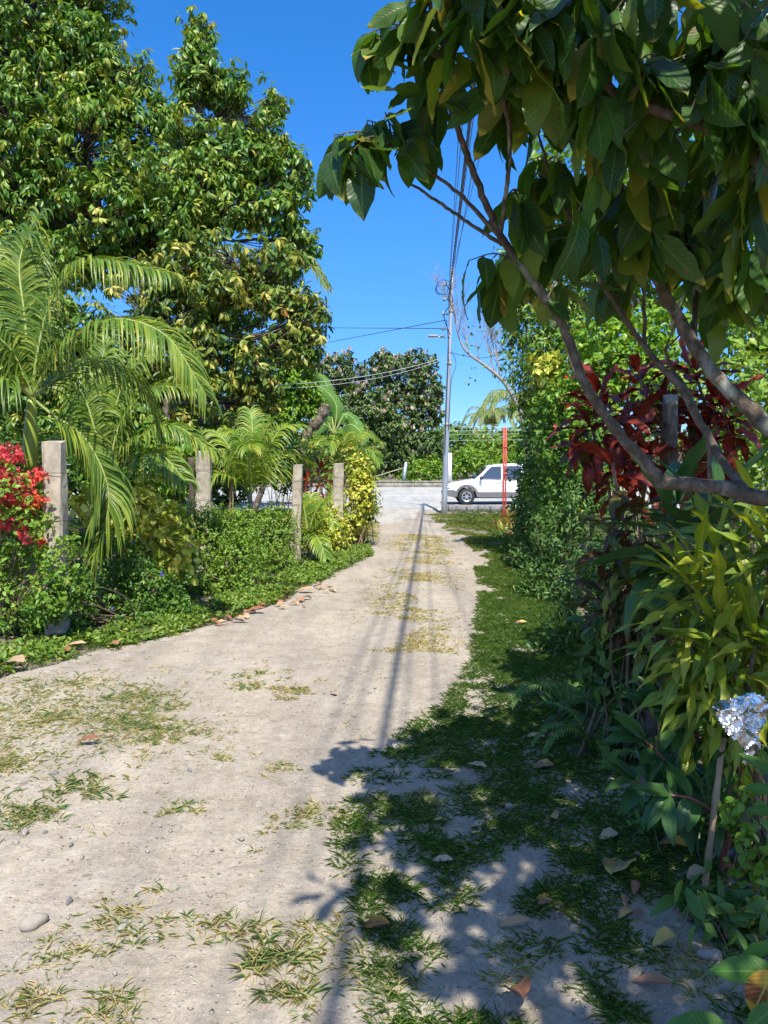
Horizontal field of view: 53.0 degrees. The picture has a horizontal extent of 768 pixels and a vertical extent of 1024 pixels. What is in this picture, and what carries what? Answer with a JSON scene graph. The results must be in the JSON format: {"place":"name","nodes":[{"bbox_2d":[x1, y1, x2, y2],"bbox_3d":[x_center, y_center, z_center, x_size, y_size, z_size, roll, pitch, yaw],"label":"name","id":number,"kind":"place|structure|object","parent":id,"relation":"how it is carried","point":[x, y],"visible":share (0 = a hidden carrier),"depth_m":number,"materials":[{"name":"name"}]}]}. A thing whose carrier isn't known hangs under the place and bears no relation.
{"place":"outdoors","nodes":[
{"label":"outdoors","id":0,"kind":"place"},
{"bbox_2d":[0,578,547,1023],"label":"path grass","id":1,"kind":"structure","parent":0,"point":[265,961],"depth_m":3.60,"materials":[{"name":"plant"}]},
{"bbox_2d":[0,509,767,1023],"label":"dirt path","id":2,"kind":"structure","parent":0,"point":[332,743],"depth_m":3.33,"materials":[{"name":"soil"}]},
{"bbox_2d":[19,912,48,931],"bbox_3d":[-1.226,1.437,2.699,0.104,0.057,0.050,-3,4,-40],"label":"stone","id":3,"kind":"object","parent":2,"relation":"on","point":[33,921],"visible":1,"depth_m":2.68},
{"bbox_2d":[361,915,389,927],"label":"fallen leaf","id":4,"kind":"object","parent":2,"relation":"on","point":[377,921],"visible":1,"depth_m":2.67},
{"bbox_2d":[254,735,745,1019],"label":"grass patches","id":5,"kind":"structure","parent":2,"relation":"on","point":[307,813],"depth_m":2.51,"materials":[{"name":"plant"}]},
{"bbox_2d":[498,914,530,927],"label":"fallen leaf","id":6,"kind":"object","parent":2,"relation":"on","point":[517,919],"visible":1,"depth_m":2.66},
{"bbox_2d":[504,976,530,998],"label":"fallen leaf","id":7,"kind":"object","parent":2,"relation":"on","point":[521,988],"visible":1,"depth_m":2.27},
{"bbox_2d":[507,678,618,719],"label":"fern","id":8,"kind":"object","parent":2,"relation":"on","point":[570,694],"visible":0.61,"depth_m":4.99,"materials":[{"name":"plant"}]},
{"bbox_2d":[525,700,664,770],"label":"fern","id":9,"kind":"object","parent":2,"relation":"on","point":[595,742],"visible":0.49,"depth_m":4.22,"materials":[{"name":"plant"}]},
{"bbox_2d":[602,857,635,874],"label":"fallen leaf","id":10,"kind":"object","parent":2,"relation":"on","point":[611,866],"visible":1,"depth_m":2.99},
{"bbox_2d":[565,590,679,761],"bbox_3d":[1.349,0.914,4.175,0.517,0.946,0.858,-3,4,-38],"label":"shrub","id":11,"kind":"object","parent":2,"relation":"on","point":[592,673],"visible":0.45,"depth_m":4.22,"materials":[{"name":"green plant"}]},
{"bbox_2d":[631,974,671,983],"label":"fallen leaf","id":12,"kind":"object","parent":2,"relation":"on","point":[653,978],"visible":1,"depth_m":2.36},
{"bbox_2d":[597,732,724,803],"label":"fern","id":13,"kind":"object","parent":2,"relation":"on","point":[662,772],"visible":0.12,"depth_m":3.79,"materials":[{"name":"plant"}]},
{"bbox_2d":[613,787,710,860],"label":"weed","id":14,"kind":"object","parent":2,"relation":"on","point":[641,828],"visible":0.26,"depth_m":3.25,"materials":[{"name":"green plant"}]},
{"bbox_2d":[652,926,675,947],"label":"fallen leaf","id":15,"kind":"object","parent":2,"relation":"on","point":[663,934],"visible":0.99,"depth_m":2.54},
{"bbox_2d":[631,715,751,872],"bbox_3d":[1.206,1.084,2.913,0.605,0.725,0.267,-1,3,-11],"label":"costus plant","id":16,"kind":"object","parent":2,"relation":"on","point":[660,805],"visible":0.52,"depth_m":2.85,"materials":[{"name":"green plant"}]},
{"bbox_2d":[687,864,703,880],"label":"fallen leaf","id":17,"kind":"object","parent":2,"relation":"on","point":[694,869],"visible":0.69,"depth_m":2.96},
{"bbox_2d":[649,858,767,968],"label":"weed","id":18,"kind":"object","parent":2,"relation":"on","point":[700,899],"visible":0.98,"depth_m":2.51,"materials":[{"name":"green plant"}]},
{"bbox_2d":[696,947,722,960],"bbox_3d":[1.051,1.430,2.492,0.081,0.041,0.044,1,3,19],"label":"stone","id":19,"kind":"object","parent":2,"relation":"on","point":[704,953],"visible":1,"depth_m":2.48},
{"bbox_2d":[667,753,767,1023],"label":"foreground plant","id":20,"kind":"object","parent":2,"relation":"on","point":[745,965],"visible":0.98,"depth_m":2.11,"materials":[{"name":"green plant"}]},
{"bbox_2d":[745,969,767,1009],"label":"foreground leaf","id":21,"kind":"object","parent":20,"relation":"attached to","point":[756,992],"visible":0.7,"depth_m":2.06,"materials":[{"name":"plant"}]},
{"bbox_2d":[712,774,767,937],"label":"weed","id":22,"kind":"object","parent":2,"relation":"on","point":[741,831],"visible":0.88,"depth_m":2.74,"materials":[{"name":"green plant"}]},
{"bbox_2d":[0,470,767,876],"bbox_3d":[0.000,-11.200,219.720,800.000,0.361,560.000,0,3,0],"label":"ground","id":23,"kind":"structure","parent":0,"point":[92,648],"depth_m":8.80,"materials":[{"name":"soil"}]},
{"bbox_2d":[0,418,81,581],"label":"garden shrub","id":24,"kind":"object","parent":23,"relation":"on","point":[71,479],"visible":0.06,"depth_m":10.92,"materials":[{"name":"green plant"}]},
{"bbox_2d":[0,441,91,638],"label":"bougainvillea","id":25,"kind":"object","parent":23,"relation":"on","point":[13,519],"visible":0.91,"depth_m":6.95,"materials":[{"name":"green plant"}]},
{"bbox_2d":[41,441,69,640],"bbox_3d":[-3.058,0.311,7.180,0.206,1.948,0.200,0,3,0],"label":"concrete post","id":26,"kind":"object","parent":23,"relation":"on","point":[55,487],"visible":0.57,"depth_m":7.08,"materials":[{"name":"grey concrete"}]},
{"bbox_2d":[0,0,189,538],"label":"broadleaf tree","id":27,"kind":"object","parent":23,"relation":"on","point":[65,56],"visible":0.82,"depth_m":15.73,"materials":[{"name":"green plant"}]},
{"bbox_2d":[0,217,190,456],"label":"broadleaf tree","id":28,"kind":"object","parent":23,"relation":"on","point":[77,317],"visible":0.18,"depth_m":14.04,"materials":[{"name":"green plant"}]},
{"bbox_2d":[0,527,205,638],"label":"hedge bush","id":29,"kind":"object","parent":23,"relation":"on","point":[82,615],"visible":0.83,"depth_m":7.99,"materials":[{"name":"green plant"}]},
{"bbox_2d":[0,206,223,633],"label":"christmas palm","id":30,"kind":"object","parent":23,"relation":"on","point":[25,347],"visible":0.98,"depth_m":7.49,"materials":[{"name":"plant"}]},
{"bbox_2d":[67,428,165,565],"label":"garden shrub","id":31,"kind":"object","parent":23,"relation":"on","point":[82,478],"visible":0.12,"depth_m":11.76,"materials":[{"name":"green plant"}]},
{"bbox_2d":[38,329,225,593],"bbox_3d":[-3.055,-0.638,9.485,2.289,3.436,1.487,0,3,7],"label":"christmas palm","id":32,"kind":"object","parent":23,"relation":"on","point":[101,416],"visible":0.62,"depth_m":9.40,"materials":[{"name":"plant"}]},
{"bbox_2d":[68,467,202,606],"bbox_3d":[-2.878,0.295,8.975,1.846,1.640,0.899,1,4,23],"label":"variegated shrub","id":33,"kind":"object","parent":23,"relation":"on","point":[171,546],"visible":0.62,"depth_m":8.79,"materials":[{"name":"green plant"}]},
{"bbox_2d":[0,352,300,456],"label":"shade tree","id":34,"kind":"object","parent":23,"relation":"on","point":[185,410],"depth_m":29.39,"materials":[{"name":"green plant"}]},
{"bbox_2d":[133,419,213,559],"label":"garden shrub","id":35,"kind":"object","parent":23,"relation":"on","point":[185,452],"visible":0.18,"depth_m":12.75,"materials":[{"name":"green plant"}]},
{"bbox_2d":[0,539,375,674],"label":"ground cover","id":36,"kind":"object","parent":23,"relation":"on","point":[310,571],"visible":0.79,"depth_m":7.79,"materials":[{"name":"green plant"}]},
{"bbox_2d":[187,457,194,561],"bbox_3d":[-3.012,0.031,12.020,0.144,1.762,0.109,0,3,0],"label":"wooden stake","id":37,"kind":"object","parent":23,"relation":"on","point":[191,462],"visible":0.41,"depth_m":11.96,"materials":[{"name":"brown wood"}]},
{"bbox_2d":[194,451,213,571],"bbox_3d":[-2.754,0.037,11.822,0.258,1.963,0.253,0,3,0],"label":"concrete post","id":38,"kind":"object","parent":23,"relation":"on","point":[203,477],"visible":0.47,"depth_m":11.70,"materials":[{"name":"grey concrete"}]},
{"bbox_2d":[92,223,334,548],"bbox_3d":[-3.177,-2.223,14.595,4.507,6.234,2.439,0,3,0],"label":"broadleaf tree","id":39,"kind":"object","parent":23,"relation":"on","point":[214,298],"visible":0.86,"depth_m":14.11,"materials":[{"name":"green plant"}]},
{"bbox_2d":[160,497,268,594],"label":"hedge bush","id":40,"kind":"object","parent":23,"relation":"on","point":[226,576],"visible":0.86,"depth_m":9.89,"materials":[{"name":"green plant"}]},
{"bbox_2d":[188,441,257,532],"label":"garden shrub","id":41,"kind":"object","parent":23,"relation":"on","point":[218,497],"visible":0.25,"depth_m":17.72,"materials":[{"name":"green plant"}]},
{"bbox_2d":[129,4,323,535],"bbox_3d":[-3.163,-4.639,15.622,3.866,10.944,2.270,0,3,0],"label":"broadleaf tree","id":42,"kind":"object","parent":23,"relation":"on","point":[220,172],"visible":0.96,"depth_m":15.19,"materials":[{"name":"green plant"}]},
{"bbox_2d":[139,244,333,509],"bbox_3d":[-5.049,-4.474,25.842,6.870,9.221,6.730,0,3,0],"label":"coconut palm","id":43,"kind":"object","parent":23,"relation":"on","point":[319,273],"visible":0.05,"depth_m":24.56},
{"bbox_2d":[187,405,316,560],"bbox_3d":[-2.221,-0.450,12.663,2.123,2.706,2.646,0,3,0],"label":"garden palm","id":44,"kind":"object","parent":23,"relation":"on","point":[250,460],"visible":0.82,"depth_m":12.60,"materials":[{"name":"plant"}]},
{"bbox_2d":[230,492,304,572],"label":"hedge bush","id":45,"kind":"object","parent":23,"relation":"on","point":[279,546],"visible":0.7,"depth_m":11.90,"materials":[{"name":"green plant"}]},
{"bbox_2d":[256,426,318,524],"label":"garden shrub","id":46,"kind":"object","parent":23,"relation":"on","point":[288,486],"visible":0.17,"depth_m":19.82,"materials":[{"name":"green plant"}]},
{"bbox_2d":[250,321,327,517],"bbox_3d":[-3.066,-2.837,23.884,2.604,6.382,1.942,0,3,0],"label":"moringa tree","id":47,"kind":"object","parent":23,"relation":"on","point":[300,404],"visible":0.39,"depth_m":23.60,"materials":[{"name":"green plant"}]},
{"bbox_2d":[290,464,302,560],"bbox_3d":[-1.466,0.073,12.926,0.223,1.751,0.186,0,3,0],"label":"concrete post","id":48,"kind":"object","parent":23,"relation":"on","point":[297,481],"visible":0.75,"depth_m":12.84,"materials":[{"name":"grey concrete"}]},
{"bbox_2d":[279,453,344,521],"bbox_3d":[-1.522,-0.255,15.495,1.061,1.957,1.408,3,4,38],"label":"cordyline","id":49,"kind":"object","parent":23,"relation":"on","point":[307,482],"visible":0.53,"depth_m":15.55,"materials":[{"name":"red plant"}]},
{"bbox_2d":[300,403,329,491],"bbox_3d":[-2.271,-1.578,23.946,1.223,3.620,0.485,0,3,0],"label":"dead trunk","id":50,"kind":"object","parent":23,"relation":"on","point":[317,421],"visible":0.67,"depth_m":23.75,"materials":[{"name":"wood"}]},
{"bbox_2d":[290,492,341,562],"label":"garden palm","id":51,"kind":"object","parent":23,"relation":"on","point":[311,509],"visible":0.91,"depth_m":12.88,"materials":[{"name":"plant"}]},
{"bbox_2d":[295,430,354,509],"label":"garden shrub","id":52,"kind":"object","parent":23,"relation":"on","point":[326,467],"visible":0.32,"depth_m":21.82,"materials":[{"name":"green plant"}]},
{"bbox_2d":[302,501,354,554],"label":"croton bush","id":53,"kind":"object","parent":23,"relation":"on","point":[337,539],"visible":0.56,"depth_m":14.11,"materials":[{"name":"yellow plant"}]},
{"bbox_2d":[304,346,368,428],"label":"mango tree","id":54,"kind":"object","parent":23,"relation":"on","point":[344,366],"visible":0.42,"depth_m":62.59,"materials":[{"name":"green plant"}]},
{"bbox_2d":[309,373,368,506],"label":"banana plant","id":55,"kind":"object","parent":23,"relation":"on","point":[350,419],"visible":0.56,"depth_m":29.84,"materials":[{"name":"green plant"}]},
{"bbox_2d":[333,463,344,546],"bbox_3d":[-0.877,-0.043,14.722,0.242,1.785,0.216,0,3,0],"label":"concrete post","id":56,"kind":"object","parent":23,"relation":"on","point":[338,480],"visible":0.56,"depth_m":14.61,"materials":[{"name":"grey concrete"}]},
{"bbox_2d":[303,426,385,516],"bbox_3d":[-0.905,-0.621,16.845,1.929,2.551,1.738,-2,4,-25],"label":"garden palm","id":57,"kind":"object","parent":23,"relation":"on","point":[342,439],"visible":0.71,"depth_m":16.73,"materials":[{"name":"plant"}]},
{"bbox_2d":[329,439,383,545],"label":"croton bush","id":58,"kind":"object","parent":23,"relation":"on","point":[343,450],"visible":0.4,"depth_m":15.83,"materials":[{"name":"yellow plant"}]},
{"bbox_2d":[342,448,380,545],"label":"croton bush","id":59,"kind":"object","parent":23,"relation":"on","point":[362,500],"visible":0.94,"depth_m":15.20,"materials":[{"name":"yellow plant"}]},
{"bbox_2d":[296,380,453,480],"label":"mango tree","id":60,"kind":"object","parent":23,"relation":"on","point":[363,405],"visible":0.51,"depth_m":57.33,"materials":[{"name":"green plant"}]},
{"bbox_2d":[0,508,765,617],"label":"garden grass","id":61,"kind":"structure","parent":23,"relation":"on","point":[194,597],"depth_m":14.90,"materials":[{"name":"plant"}]},
{"bbox_2d":[358,346,445,478],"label":"mango tree","id":62,"kind":"object","parent":23,"relation":"on","point":[416,385],"visible":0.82,"depth_m":64.46,"materials":[{"name":"green plant"}]},
{"bbox_2d":[67,421,767,478],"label":"distant wood","id":63,"kind":"object","parent":23,"relation":"on","point":[477,432],"visible":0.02,"depth_m":87.21,"materials":[{"name":"green plant"}]},
{"bbox_2d":[395,454,442,482],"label":"roadside bush","id":64,"kind":"object","parent":23,"relation":"on","point":[432,469],"visible":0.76,"depth_m":52.52,"materials":[{"name":"green plant"}]},
{"bbox_2d":[435,267,455,513],"bbox_3d":[2.142,-4.095,26.774,0.731,8.691,0.287,1,3,10],"label":"utility pole","id":65,"kind":"object","parent":23,"relation":"on","point":[446,436],"visible":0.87,"depth_m":26.73,"materials":[{"name":"metal"}]},
{"bbox_2d":[448,83,473,310],"bbox_3d":[0.859,-5.506,5.151,0.017,0.419,43.006,0,3,4],"label":"overhead wire","id":66,"kind":"object","parent":65,"relation":"attached to","point":[460,199],"visible":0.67,"depth_m":14.69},
{"bbox_2d":[448,81,475,302],"bbox_3d":[0.904,-5.779,5.135,0.060,0.508,43.005,0,3,4],"label":"twisted cable","id":67,"kind":"object","parent":65,"relation":"attached to","point":[462,193],"visible":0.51,"depth_m":14.92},
{"bbox_2d":[424,261,528,458],"bbox_3d":[2.293,-2.834,18.916,2.685,6.670,1.501,-1,4,-19],"label":"bare tree","id":68,"kind":"object","parent":23,"relation":"on","point":[492,339],"visible":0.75,"depth_m":18.79,"materials":[{"name":"grey plant"}]},
{"bbox_2d":[435,421,520,477],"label":"shade tree","id":69,"kind":"object","parent":23,"relation":"on","point":[455,428],"visible":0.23,"depth_m":89.67,"materials":[{"name":"green plant"}]},
{"bbox_2d":[442,442,525,480],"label":"roadside bush","id":70,"kind":"object","parent":23,"relation":"on","point":[472,467],"visible":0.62,"depth_m":53.48,"materials":[{"name":"green plant"}]},
{"bbox_2d":[447,505,523,510],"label":"stone kerb","id":71,"kind":"structure","parent":23,"relation":"on","point":[474,507],"depth_m":28.31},
{"bbox_2d":[457,404,521,457],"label":"coconut palm","id":72,"kind":"object","parent":23,"relation":"on","point":[497,418],"visible":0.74,"depth_m":72.93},
{"bbox_2d":[222,481,763,486],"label":"roadside parapet","id":73,"kind":"structure","parent":23,"relation":"on","point":[408,484],"depth_m":50.27,"materials":[{"name":"concrete"}]},
{"bbox_2d":[460,431,534,468],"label":"garden bush","id":74,"kind":"object","parent":23,"relation":"on","point":[488,445],"visible":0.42,"depth_m":59.40,"materials":[{"name":"green plant"}]},
{"bbox_2d":[471,388,532,425],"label":"coconut palm","id":75,"kind":"object","parent":23,"relation":"on","point":[494,400],"visible":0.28,"depth_m":44.34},
{"bbox_2d":[502,427,507,517],"bbox_3d":[3.755,-1.180,23.965,0.166,2.895,0.064,0,3,0],"label":"red post","id":76,"kind":"object","parent":23,"relation":"on","point":[505,446],"visible":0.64,"depth_m":23.93,"materials":[{"name":"metal"}]},
{"bbox_2d":[486,503,524,534],"bbox_3d":[3.271,0.605,18.805,1.418,1.561,3.310,0,3,0],"label":"ribbon croton","id":77,"kind":"object","parent":23,"relation":"on","point":[503,525],"visible":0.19,"depth_m":19.93,"materials":[{"name":"yellow plant"}]},
{"bbox_2d":[503,382,577,528],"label":"allamanda hedge","id":78,"kind":"object","parent":23,"relation":"on","point":[527,463],"visible":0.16,"depth_m":15.20,"materials":[{"name":"green plant"}]},
{"bbox_2d":[316,0,767,505],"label":"overhanging tree","id":79,"kind":"object","parent":23,"relation":"on","point":[673,214],"visible":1,"depth_m":2.17,"materials":[{"name":"green plant"}]},
{"bbox_2d":[488,243,607,557],"bbox_3d":[2.864,-1.893,12.708,2.211,5.554,1.969,0,3,0],"label":"leafy shrub","id":80,"kind":"object","parent":23,"relation":"on","point":[536,340],"visible":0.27,"depth_m":12.57,"materials":[{"name":"green plant"}]},
{"bbox_2d":[527,348,572,564],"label":"yellow shrub","id":81,"kind":"object","parent":23,"relation":"on","point":[545,364],"visible":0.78,"depth_m":11.83,"materials":[{"name":"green plant"}]},
{"bbox_2d":[499,462,611,604],"bbox_3d":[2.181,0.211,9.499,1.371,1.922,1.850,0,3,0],"label":"dark hedge","id":82,"kind":"object","parent":23,"relation":"on","point":[554,546],"visible":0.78,"depth_m":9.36,"materials":[{"name":"green plant"}]},
{"bbox_2d":[520,380,624,571],"bbox_3d":[2.572,-0.451,10.522,1.182,2.929,2.716,0,3,0],"label":"green hedge","id":83,"kind":"object","parent":23,"relation":"on","point":[551,459],"visible":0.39,"depth_m":10.69,"materials":[{"name":"green plant"}]},
{"bbox_2d":[539,669,628,744],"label":"seedling","id":84,"kind":"object","parent":23,"relation":"on","point":[562,717],"visible":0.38,"depth_m":4.45,"materials":[{"name":"green plant"}]},
{"bbox_2d":[544,361,686,595],"bbox_3d":[1.391,0.194,4.681,0.855,2.310,0.696,0,3,0],"label":"red croton","id":85,"kind":"object","parent":23,"relation":"on","point":[591,463],"visible":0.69,"depth_m":4.67,"materials":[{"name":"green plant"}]},
{"bbox_2d":[527,293,703,576],"bbox_3d":[3.223,-1.045,10.676,2.244,4.078,1.770,0,3,0],"label":"bright shrub","id":86,"kind":"object","parent":23,"relation":"on","point":[608,355],"visible":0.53,"depth_m":10.30,"materials":[{"name":"green plant"}]},
{"bbox_2d":[585,594,648,761],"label":"dry canes","id":87,"kind":"object","parent":23,"relation":"on","point":[625,745],"visible":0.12,"depth_m":4.18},
{"bbox_2d":[563,581,687,759],"bbox_3d":[1.321,0.869,4.135,0.454,1.026,1.073,-1,4,-23],"label":"croton","id":88,"kind":"object","parent":23,"relation":"on","point":[640,661],"visible":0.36,"depth_m":3.97,"materials":[{"name":"green plant"}]},
{"bbox_2d":[519,492,733,662],"bbox_3d":[2.054,0.573,6.323,1.193,1.523,1.842,-3,4,-40],"label":"dark hedge","id":89,"kind":"object","parent":23,"relation":"on","point":[590,574],"visible":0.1,"depth_m":6.59,"materials":[{"name":"green plant"}]},
{"bbox_2d":[565,492,692,757],"bbox_3d":[1.298,0.644,4.068,0.672,1.488,0.654,1,3,17],"label":"dark croton","id":90,"kind":"object","parent":23,"relation":"on","point":[618,506],"visible":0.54,"depth_m":4.02,"materials":[{"name":"green plant"}]},
{"bbox_2d":[523,132,767,548],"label":"garden tree","id":91,"kind":"object","parent":23,"relation":"on","point":[762,341],"visible":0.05,"depth_m":11.43,"materials":[{"name":"green plant"}]},
{"bbox_2d":[645,608,667,761],"bbox_3d":[1.443,0.938,4.030,0.160,0.966,0.092,-2,4,-35],"label":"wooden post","id":92,"kind":"object","parent":23,"relation":"on","point":[650,725],"visible":0.12,"depth_m":3.99,"materials":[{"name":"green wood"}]},
{"bbox_2d":[573,424,744,689],"bbox_3d":[1.573,0.415,4.499,1.048,1.890,0.577,0,3,0],"label":"red croton","id":93,"kind":"object","parent":23,"relation":"on","point":[630,482],"visible":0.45,"depth_m":4.41,"materials":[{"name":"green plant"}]},
{"bbox_2d":[594,676,724,854],"bbox_3d":[1.147,1.053,3.104,0.738,0.763,0.364,-2,4,-34],"label":"costus plant","id":94,"kind":"object","parent":23,"relation":"on","point":[630,730],"visible":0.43,"depth_m":3.03,"materials":[{"name":"green plant"}]},
{"bbox_2d":[656,394,677,643],"bbox_3d":[1.695,0.318,4.626,0.112,2.027,0.113,0,3,0],"label":"fence post","id":95,"kind":"object","parent":23,"relation":"on","point":[670,415],"visible":0.21,"depth_m":4.54,"materials":[{"name":"grey concrete"}]},
{"bbox_2d":[588,426,767,763],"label":"strap plant","id":96,"kind":"object","parent":23,"relation":"on","point":[688,467],"visible":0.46,"depth_m":3.67,"materials":[{"name":"green plant"}]},
{"bbox_2d":[600,453,767,863],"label":"yellow croton","id":97,"kind":"object","parent":23,"relation":"on","point":[725,649],"visible":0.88,"depth_m":2.92,"materials":[{"name":"green plant"}]},
{"bbox_2d":[712,692,767,764],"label":"foil balloon","id":98,"kind":"object","parent":97,"relation":"attached to","point":[742,719],"visible":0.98,"depth_m":2.56,"materials":[{"name":"silver metal"}]},
{"bbox_2d":[602,337,766,641],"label":"red croton","id":99,"kind":"object","parent":23,"relation":"on","point":[710,414],"visible":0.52,"depth_m":4.90,"materials":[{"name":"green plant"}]},
{"bbox_2d":[632,601,767,754],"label":"dark hedge","id":100,"kind":"object","parent":23,"relation":"on","point":[699,729],"depth_m":4.46,"materials":[{"name":"plant"}]},
{"bbox_2d":[658,316,767,600],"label":"light shrub","id":101,"kind":"object","parent":23,"relation":"on","point":[753,473],"visible":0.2,"depth_m":6.53,"materials":[{"name":"green plant"}]},
{"bbox_2d":[702,737,726,886],"bbox_3d":[1.204,1.145,2.821,0.132,0.633,0.028,-2,4,-35],"label":"bamboo stake","id":102,"kind":"object","parent":23,"relation":"on","point":[713,814],"visible":0.76,"depth_m":2.81,"materials":[{"name":"wood"}]},
{"bbox_2d":[347,507,424,524],"bbox_3d":[-0.362,0.097,25.748,4.383,0.143,7.800,0,3,0],"label":"concrete apron","id":103,"kind":"object","parent":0,"point":[391,515],"visible":0.52,"depth_m":25.47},
{"bbox_2d":[5,0,766,468],"label":"sky","id":104,"kind":"structure","parent":0,"point":[375,267],"materials":[{"name":"blue"}]},
{"bbox_2d":[349,522,478,653],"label":"dry centre grass","id":105,"kind":"structure","parent":0,"point":[415,642],"depth_m":9.38,"materials":[{"name":"plant"}]},
{"bbox_2d":[70,487,764,509],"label":"road","id":106,"kind":"structure","parent":0,"point":[430,502],"depth_m":35.77,"materials":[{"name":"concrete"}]},
{"bbox_2d":[441,464,532,504],"bbox_3d":[4.760,-1.198,32.585,4.560,1.705,2.010,0,3,0],"label":"parked car","id":107,"kind":"object","parent":106,"relation":"on","point":[485,481],"visible":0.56,"depth_m":31.80,"materials":[{"name":"white paint"}]},
{"bbox_2d":[322,513,767,1023],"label":"verge grass","id":108,"kind":"structure","parent":0,"point":[530,612],"depth_m":3.43,"materials":[{"name":"plant"}]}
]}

